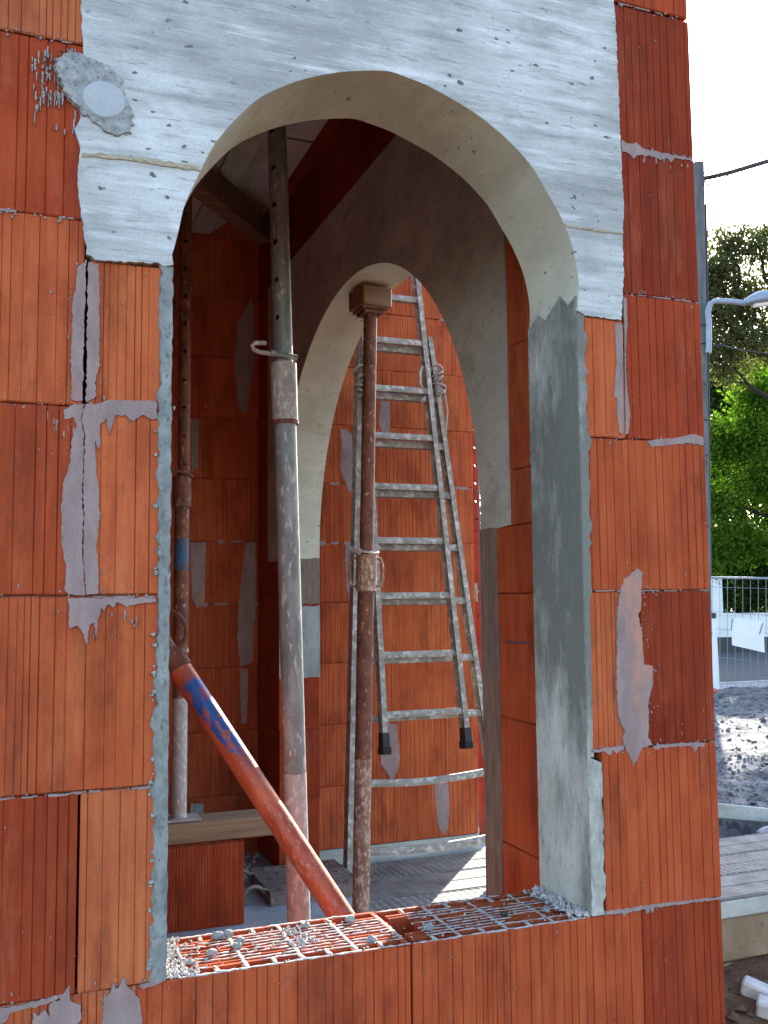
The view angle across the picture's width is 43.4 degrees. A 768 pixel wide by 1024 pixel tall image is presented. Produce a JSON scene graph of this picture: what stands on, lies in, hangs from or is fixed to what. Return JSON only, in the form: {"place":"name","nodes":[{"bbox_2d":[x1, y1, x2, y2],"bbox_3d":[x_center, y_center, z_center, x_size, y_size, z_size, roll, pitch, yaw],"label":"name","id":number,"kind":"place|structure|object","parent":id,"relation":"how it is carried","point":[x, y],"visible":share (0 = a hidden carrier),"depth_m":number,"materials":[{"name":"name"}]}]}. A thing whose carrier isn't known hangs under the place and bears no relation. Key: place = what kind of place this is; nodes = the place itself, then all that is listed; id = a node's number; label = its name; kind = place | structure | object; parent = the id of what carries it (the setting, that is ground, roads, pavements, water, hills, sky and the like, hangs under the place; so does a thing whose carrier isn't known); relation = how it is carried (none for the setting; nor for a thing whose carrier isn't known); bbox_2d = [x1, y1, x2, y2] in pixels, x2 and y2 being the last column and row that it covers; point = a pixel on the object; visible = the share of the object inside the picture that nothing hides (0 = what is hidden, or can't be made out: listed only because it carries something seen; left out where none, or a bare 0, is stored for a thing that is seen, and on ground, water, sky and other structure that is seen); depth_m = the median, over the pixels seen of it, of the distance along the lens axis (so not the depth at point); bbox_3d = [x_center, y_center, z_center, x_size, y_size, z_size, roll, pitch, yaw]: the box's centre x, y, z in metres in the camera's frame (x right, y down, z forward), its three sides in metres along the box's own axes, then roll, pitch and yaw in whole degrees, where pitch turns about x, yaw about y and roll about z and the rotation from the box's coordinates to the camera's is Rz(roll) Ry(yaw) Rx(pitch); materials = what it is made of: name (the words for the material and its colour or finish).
{"place":"outdoors","nodes":[
{"label":"outdoors","id":0,"kind":"place"},
{"bbox_2d":[167,853,351,938],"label":"floor","id":1,"kind":"structure","parent":0,"point":[259,911],"depth_m":3.90,"materials":[{"name":"concrete"}]},
{"bbox_2d":[166,838,243,932],"bbox_3d":[-0.814,1.455,3.788,0.497,0.312,0.198,1,-5,-20],"label":"brick block","id":2,"kind":"object","parent":1,"relation":"on","point":[205,885],"depth_m":3.73,"materials":[{"name":"brick"}]},
{"bbox_2d":[168,809,272,845],"bbox_3d":[-0.846,1.262,3.827,0.800,0.076,0.160,1,-5,-21],"label":"timber plank","id":3,"kind":"object","parent":2,"relation":"on","point":[226,825],"visible":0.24,"depth_m":3.83,"materials":[{"name":"brown wood"}]},
{"bbox_2d":[168,193,200,823],"bbox_3d":[-0.828,-0.136,3.957,0.157,2.728,0.110,1,-5,-21],"label":"steel prop","id":4,"kind":"object","parent":3,"relation":"on","point":[181,503],"visible":0.88,"depth_m":3.92,"materials":[{"name":"brown metal"}]},
{"bbox_2d":[244,852,266,870],"bbox_3d":[-0.585,1.568,3.381,0.782,0.014,2.720,1,-5,-18],"label":"floor debris","id":5,"kind":"object","parent":1,"relation":"on","point":[253,860],"visible":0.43,"depth_m":4.63,"materials":[{"name":"grey concrete"}]},
{"bbox_2d":[168,609,354,917],"bbox_3d":[-0.539,0.352,2.495,1.897,2.297,0.180,-2,-5,18],"label":"inclined prop","id":6,"kind":"object","parent":1,"relation":"on","point":[303,858],"visible":0.6,"depth_m":2.39,"materials":[{"name":"red paint"}]},
{"bbox_2d":[250,125,309,922],"bbox_3d":[-0.266,-0.058,2.608,0.216,3.120,0.120,1,-5,-21],"label":"steel prop","id":7,"kind":"object","parent":1,"relation":"on","point":[284,400],"visible":0.83,"depth_m":2.58,"materials":[{"name":"grey metal"}]},
{"bbox_2d":[244,859,352,905],"bbox_3d":[-0.396,1.604,4.214,0.514,0.078,0.390,1,-5,-21],"label":"scaffold plank","id":8,"kind":"object","parent":1,"relation":"on","point":[269,883],"visible":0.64,"depth_m":4.16,"materials":[{"name":"wood"}]},
{"bbox_2d":[168,222,478,864],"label":"brick wall","id":9,"kind":"structure","parent":1,"relation":"on","point":[223,586],"depth_m":5.05,"materials":[{"name":"brick"}]},
{"bbox_2d":[0,0,725,1023],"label":"brick wall","id":10,"kind":"structure","parent":1,"relation":"on","point":[556,134],"depth_m":1.81,"materials":[{"name":"brick"}]},
{"bbox_2d":[186,958,194,964],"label":"mortar lump","id":11,"kind":"object","parent":10,"relation":"on","point":[190,961],"visible":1,"depth_m":1.65,"materials":[{"name":"grey concrete"}]},
{"bbox_2d":[206,948,216,956],"bbox_3d":[-0.301,0.771,1.691,0.020,0.012,0.017,1,-5,-21],"label":"mortar lump","id":12,"kind":"object","parent":10,"relation":"on","point":[211,952],"visible":1,"depth_m":1.69,"materials":[{"name":"grey concrete"}]},
{"bbox_2d":[211,931,222,939],"bbox_3d":[-0.308,0.778,1.778,0.017,0.013,0.021,-4,-6,38],"label":"mortar lump","id":13,"kind":"object","parent":10,"relation":"on","point":[216,935],"visible":1,"depth_m":1.77,"materials":[{"name":"grey concrete"}]},
{"bbox_2d":[223,929,233,936],"bbox_3d":[-0.288,0.778,1.788,0.019,0.012,0.015,1,-5,-21],"label":"mortar lump","id":14,"kind":"object","parent":10,"relation":"on","point":[228,933],"visible":1,"depth_m":1.78,"materials":[{"name":"grey concrete"}]},
{"bbox_2d":[232,942,241,948],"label":"mortar lump","id":15,"kind":"object","parent":10,"relation":"on","point":[236,945],"visible":1,"depth_m":1.72,"materials":[{"name":"grey concrete"}]},
{"bbox_2d":[234,936,244,942],"bbox_3d":[-0.262,0.775,1.751,0.020,0.012,0.014,1,-5,-21],"label":"mortar lump","id":16,"kind":"object","parent":10,"relation":"on","point":[240,939],"visible":0.82,"depth_m":1.75,"materials":[{"name":"grey concrete"}]},
{"bbox_2d":[302,922,309,927],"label":"mortar lump","id":17,"kind":"object","parent":10,"relation":"on","point":[306,924],"visible":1,"depth_m":1.82,"materials":[{"name":"grey concrete"}]},
{"bbox_2d":[344,915,355,922],"bbox_3d":[-0.066,0.783,1.862,0.022,0.014,0.018,1,-5,-21],"label":"mortar lump","id":18,"kind":"object","parent":10,"relation":"on","point":[350,919],"visible":1,"depth_m":1.85,"materials":[{"name":"grey concrete"}]},
{"bbox_2d":[366,934,376,942],"bbox_3d":[-0.023,0.772,1.750,0.022,0.014,0.017,1,-5,-21],"label":"mortar lump","id":19,"kind":"object","parent":10,"relation":"on","point":[371,938],"visible":1,"depth_m":1.74,"materials":[{"name":"grey concrete"}]},
{"bbox_2d":[166,884,589,979],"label":"sill crumbs","id":20,"kind":"object","parent":10,"relation":"on","point":[559,903],"visible":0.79,"depth_m":1.78,"materials":[{"name":"grey concrete"}]},
{"bbox_2d":[422,922,433,930],"bbox_3d":[0.083,0.777,1.812,0.022,0.013,0.015,1,-5,-21],"label":"mortar lump","id":21,"kind":"object","parent":10,"relation":"on","point":[429,926],"visible":1,"depth_m":1.81,"materials":[{"name":"grey concrete"}]},
{"bbox_2d":[500,911,507,916],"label":"mortar lump","id":22,"kind":"object","parent":10,"relation":"on","point":[504,913],"visible":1,"depth_m":1.88,"materials":[{"name":"grey concrete"}]},
{"bbox_2d":[541,905,549,912],"bbox_3d":[0.320,0.783,1.906,0.019,0.011,0.015,1,-5,-21],"label":"mortar lump","id":23,"kind":"object","parent":10,"relation":"on","point":[545,908],"visible":1,"depth_m":1.90,"materials":[{"name":"grey concrete"}]},
{"bbox_2d":[348,305,387,913],"bbox_3d":[-0.069,0.405,3.722,0.133,2.380,0.253,1,-5,-21],"label":"steel prop","id":24,"kind":"object","parent":1,"relation":"on","point":[366,558],"visible":0.91,"depth_m":3.71,"materials":[{"name":"brown metal"}]},
{"bbox_2d":[349,284,391,312],"bbox_3d":[-0.054,-0.825,3.764,0.124,0.078,0.130,2,-5,-28],"label":"timber block","id":25,"kind":"object","parent":24,"relation":"on","point":[366,294],"depth_m":3.71,"materials":[{"name":"brown wood"}]},
{"bbox_2d":[257,118,539,895],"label":"brick wall","id":26,"kind":"structure","parent":1,"relation":"on","point":[370,204],"depth_m":3.07,"materials":[{"name":"ceramic"}]},
{"bbox_2d":[192,119,327,233],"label":"ceiling","id":27,"kind":"structure","parent":0,"point":[241,168],"depth_m":4.29,"materials":[{"name":"concrete"}]},
{"bbox_2d":[192,169,269,243],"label":"timber beam","id":28,"kind":"structure","parent":27,"relation":"attached to","point":[216,193],"depth_m":4.38,"materials":[{"name":"brown wood"}]},
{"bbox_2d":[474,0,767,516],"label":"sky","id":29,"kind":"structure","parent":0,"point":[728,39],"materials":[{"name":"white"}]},
{"bbox_2d":[478,686,767,837],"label":"rubble ground","id":30,"kind":"structure","parent":0,"point":[732,827],"depth_m":9.26,"materials":[{"name":"grey gravel"}]},
{"bbox_2d":[374,843,484,862],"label":"slab","id":31,"kind":"structure","parent":30,"relation":"on","point":[481,846],"depth_m":5.23,"materials":[{"name":"concrete"}]},
{"bbox_2d":[352,850,485,880],"bbox_3d":[0.116,1.804,4.886,1.016,0.018,0.285,1,-5,-21],"label":"deck plank","id":32,"kind":"object","parent":31,"relation":"on","point":[423,865],"visible":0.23,"depth_m":4.92,"materials":[{"name":"wood"}]},
{"bbox_2d":[471,424,484,834],"bbox_3d":[0.524,0.374,5.555,0.074,2.960,0.157,-4,-6,33],"label":"steel prop","id":33,"kind":"object","parent":30,"relation":"on","point":[477,590],"visible":0.5,"depth_m":5.55,"materials":[{"name":"red paint"}]},
{"bbox_2d":[369,832,767,901],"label":"deck plank","id":34,"kind":"object","parent":30,"relation":"on","point":[394,888],"visible":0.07,"depth_m":4.66,"materials":[{"name":"wood"}]},
{"bbox_2d":[343,275,484,896],"bbox_3d":[0.133,0.022,4.867,0.838,3.536,0.401,1,-5,-21],"label":"ladder","id":35,"kind":"object","parent":34,"relation":"on","point":[429,392],"visible":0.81,"depth_m":4.82,"materials":[{"name":"metal"}]},
{"bbox_2d":[369,849,767,912],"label":"deck plank","id":36,"kind":"object","parent":30,"relation":"on","point":[737,863],"visible":0.23,"depth_m":4.47,"materials":[{"name":"wood"}]},
{"bbox_2d":[693,161,712,665],"bbox_3d":[4.934,-0.846,15.023,0.269,9.128,0.991,-1,-5,1],"label":"utility pole","id":37,"kind":"object","parent":30,"relation":"on","point":[701,232],"visible":0.38,"depth_m":14.91,"materials":[{"name":"grey metal"}]},
{"bbox_2d":[700,290,767,352],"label":"street lamp","id":38,"kind":"object","parent":37,"relation":"attached to","point":[758,299],"visible":0.94,"depth_m":14.76,"materials":[{"name":"silver metal"}]},
{"bbox_2d":[704,159,767,179],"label":"overhead cable","id":39,"kind":"object","parent":37,"relation":"attached to","point":[739,169],"visible":1,"depth_m":14.56,"materials":[{"name":"black rubber"}]},
{"bbox_2d":[712,345,767,353],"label":"overhead cable","id":40,"kind":"object","parent":37,"relation":"attached to","point":[741,349],"visible":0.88,"depth_m":15.50,"materials":[{"name":"black rubber"}]},
{"bbox_2d":[727,175,767,184],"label":"overhead cable","id":41,"kind":"object","parent":37,"relation":"attached to","point":[747,179],"visible":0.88,"depth_m":14.50,"materials":[{"name":"black rubber"}]},
{"bbox_2d":[712,613,719,688],"bbox_3d":[5.532,2.334,16.250,0.178,1.270,0.160,1,-5,-21],"label":"fence post","id":42,"kind":"object","parent":30,"relation":"on","point":[715,664],"visible":0.48,"depth_m":16.18,"materials":[{"name":"white paint"}]},
{"bbox_2d":[711,576,767,690],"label":"fence","id":43,"kind":"object","parent":30,"relation":"on","point":[742,578],"visible":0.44,"depth_m":16.68,"materials":[{"name":"grey metal"}]},
{"bbox_2d":[731,618,764,652],"bbox_3d":[6.252,2.116,16.623,0.534,0.599,0.061,-3,-5,23],"label":"blank sign","id":44,"kind":"object","parent":43,"relation":"attached to","point":[747,634],"visible":1,"depth_m":16.62,"materials":[{"name":"white plastic"}]},
{"bbox_2d":[714,694,767,834],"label":"rubble pieces","id":45,"kind":"object","parent":30,"relation":"on","point":[729,791],"visible":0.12,"depth_m":8.49,"materials":[{"name":"concrete"}]},
{"bbox_2d":[718,803,767,821],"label":"timber board","id":46,"kind":"object","parent":30,"relation":"on","point":[741,812],"depth_m":5.99,"materials":[{"name":"wood"}]},
{"bbox_2d":[756,826,767,832],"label":"rubble stone","id":47,"kind":"object","parent":30,"relation":"on","point":[764,829],"visible":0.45,"depth_m":5.86,"materials":[{"name":"grey stone"}]},
{"bbox_2d":[718,651,767,681],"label":"road","id":48,"kind":"structure","parent":0,"point":[741,666],"depth_m":24.20,"materials":[{"name":"grey asphalt"}]},
{"bbox_2d":[707,199,767,399],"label":"tree","id":49,"kind":"object","parent":48,"relation":"on","point":[723,263],"visible":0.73,"depth_m":19.73,"materials":[{"name":"green plant"}]},
{"bbox_2d":[710,360,767,584],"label":"tree","id":50,"kind":"object","parent":48,"relation":"on","point":[746,441],"visible":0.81,"depth_m":23.64,"materials":[{"name":"green plant"}]},
{"bbox_2d":[712,521,767,612],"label":"shrub","id":51,"kind":"object","parent":48,"relation":"on","point":[763,593],"visible":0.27,"depth_m":31.07,"materials":[{"name":"green plant"}]},
{"bbox_2d":[713,513,767,612],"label":"shrub","id":52,"kind":"object","parent":48,"relation":"on","point":[738,586],"visible":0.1,"depth_m":31.04,"materials":[{"name":"green plant"}]},
{"bbox_2d":[720,682,767,688],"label":"pavement","id":53,"kind":"structure","parent":0,"point":[761,684],"depth_m":18.29,"materials":[{"name":"grey concrete"}]},
{"bbox_2d":[723,954,767,1023],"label":"dirt","id":54,"kind":"structure","parent":0,"point":[751,966],"depth_m":4.22,"materials":[{"name":"soil"}]},
{"bbox_2d":[724,961,757,1023],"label":"dirt crumbs","id":55,"kind":"object","parent":54,"relation":"on","point":[733,1015],"visible":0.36,"depth_m":4.00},
{"bbox_2d":[740,975,767,999],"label":"broken block","id":56,"kind":"object","parent":54,"relation":"on","point":[752,987],"depth_m":4.12,"materials":[{"name":"stone"}]},
{"bbox_2d":[756,994,767,1018],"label":"broken block","id":57,"kind":"object","parent":54,"relation":"on","point":[762,1006],"depth_m":3.99,"materials":[{"name":"stone"}]},
{"label":"ground","id":58,"kind":"structure","parent":0,"visible":0},
{"bbox_2d":[476,506,767,612],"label":"woodland","id":59,"kind":"object","parent":58,"relation":"on","point":[723,611],"depth_m":46.68,"materials":[{"name":"green plant"}]},
{"bbox_2d":[711,579,767,650],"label":"garden wall","id":60,"kind":"structure","parent":58,"relation":"on","point":[721,618],"depth_m":30.07,"materials":[{"name":"white paint"}]},
{"bbox_2d":[719,680,767,683],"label":"kerb","id":61,"kind":"structure","parent":58,"relation":"on","point":[743,681],"depth_m":18.82,"materials":[{"name":"concrete"}]},
{"bbox_2d":[721,894,767,966],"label":"retaining wall","id":62,"kind":"structure","parent":58,"relation":"on","point":[744,927],"depth_m":4.39,"materials":[{"name":"concrete"}]},
{"bbox_2d":[720,869,767,901],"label":"deck plank","id":63,"kind":"object","parent":62,"relation":"on","point":[744,885],"depth_m":4.54,"materials":[{"name":"wood"}]},
{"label":"far verge","id":64,"kind":"structure","parent":0,"visible":0},
{"bbox_2d":[710,344,767,527],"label":"tree","id":65,"kind":"object","parent":64,"relation":"on","point":[714,397],"visible":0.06,"depth_m":36.99,"materials":[{"name":"green plant"}]}
]}

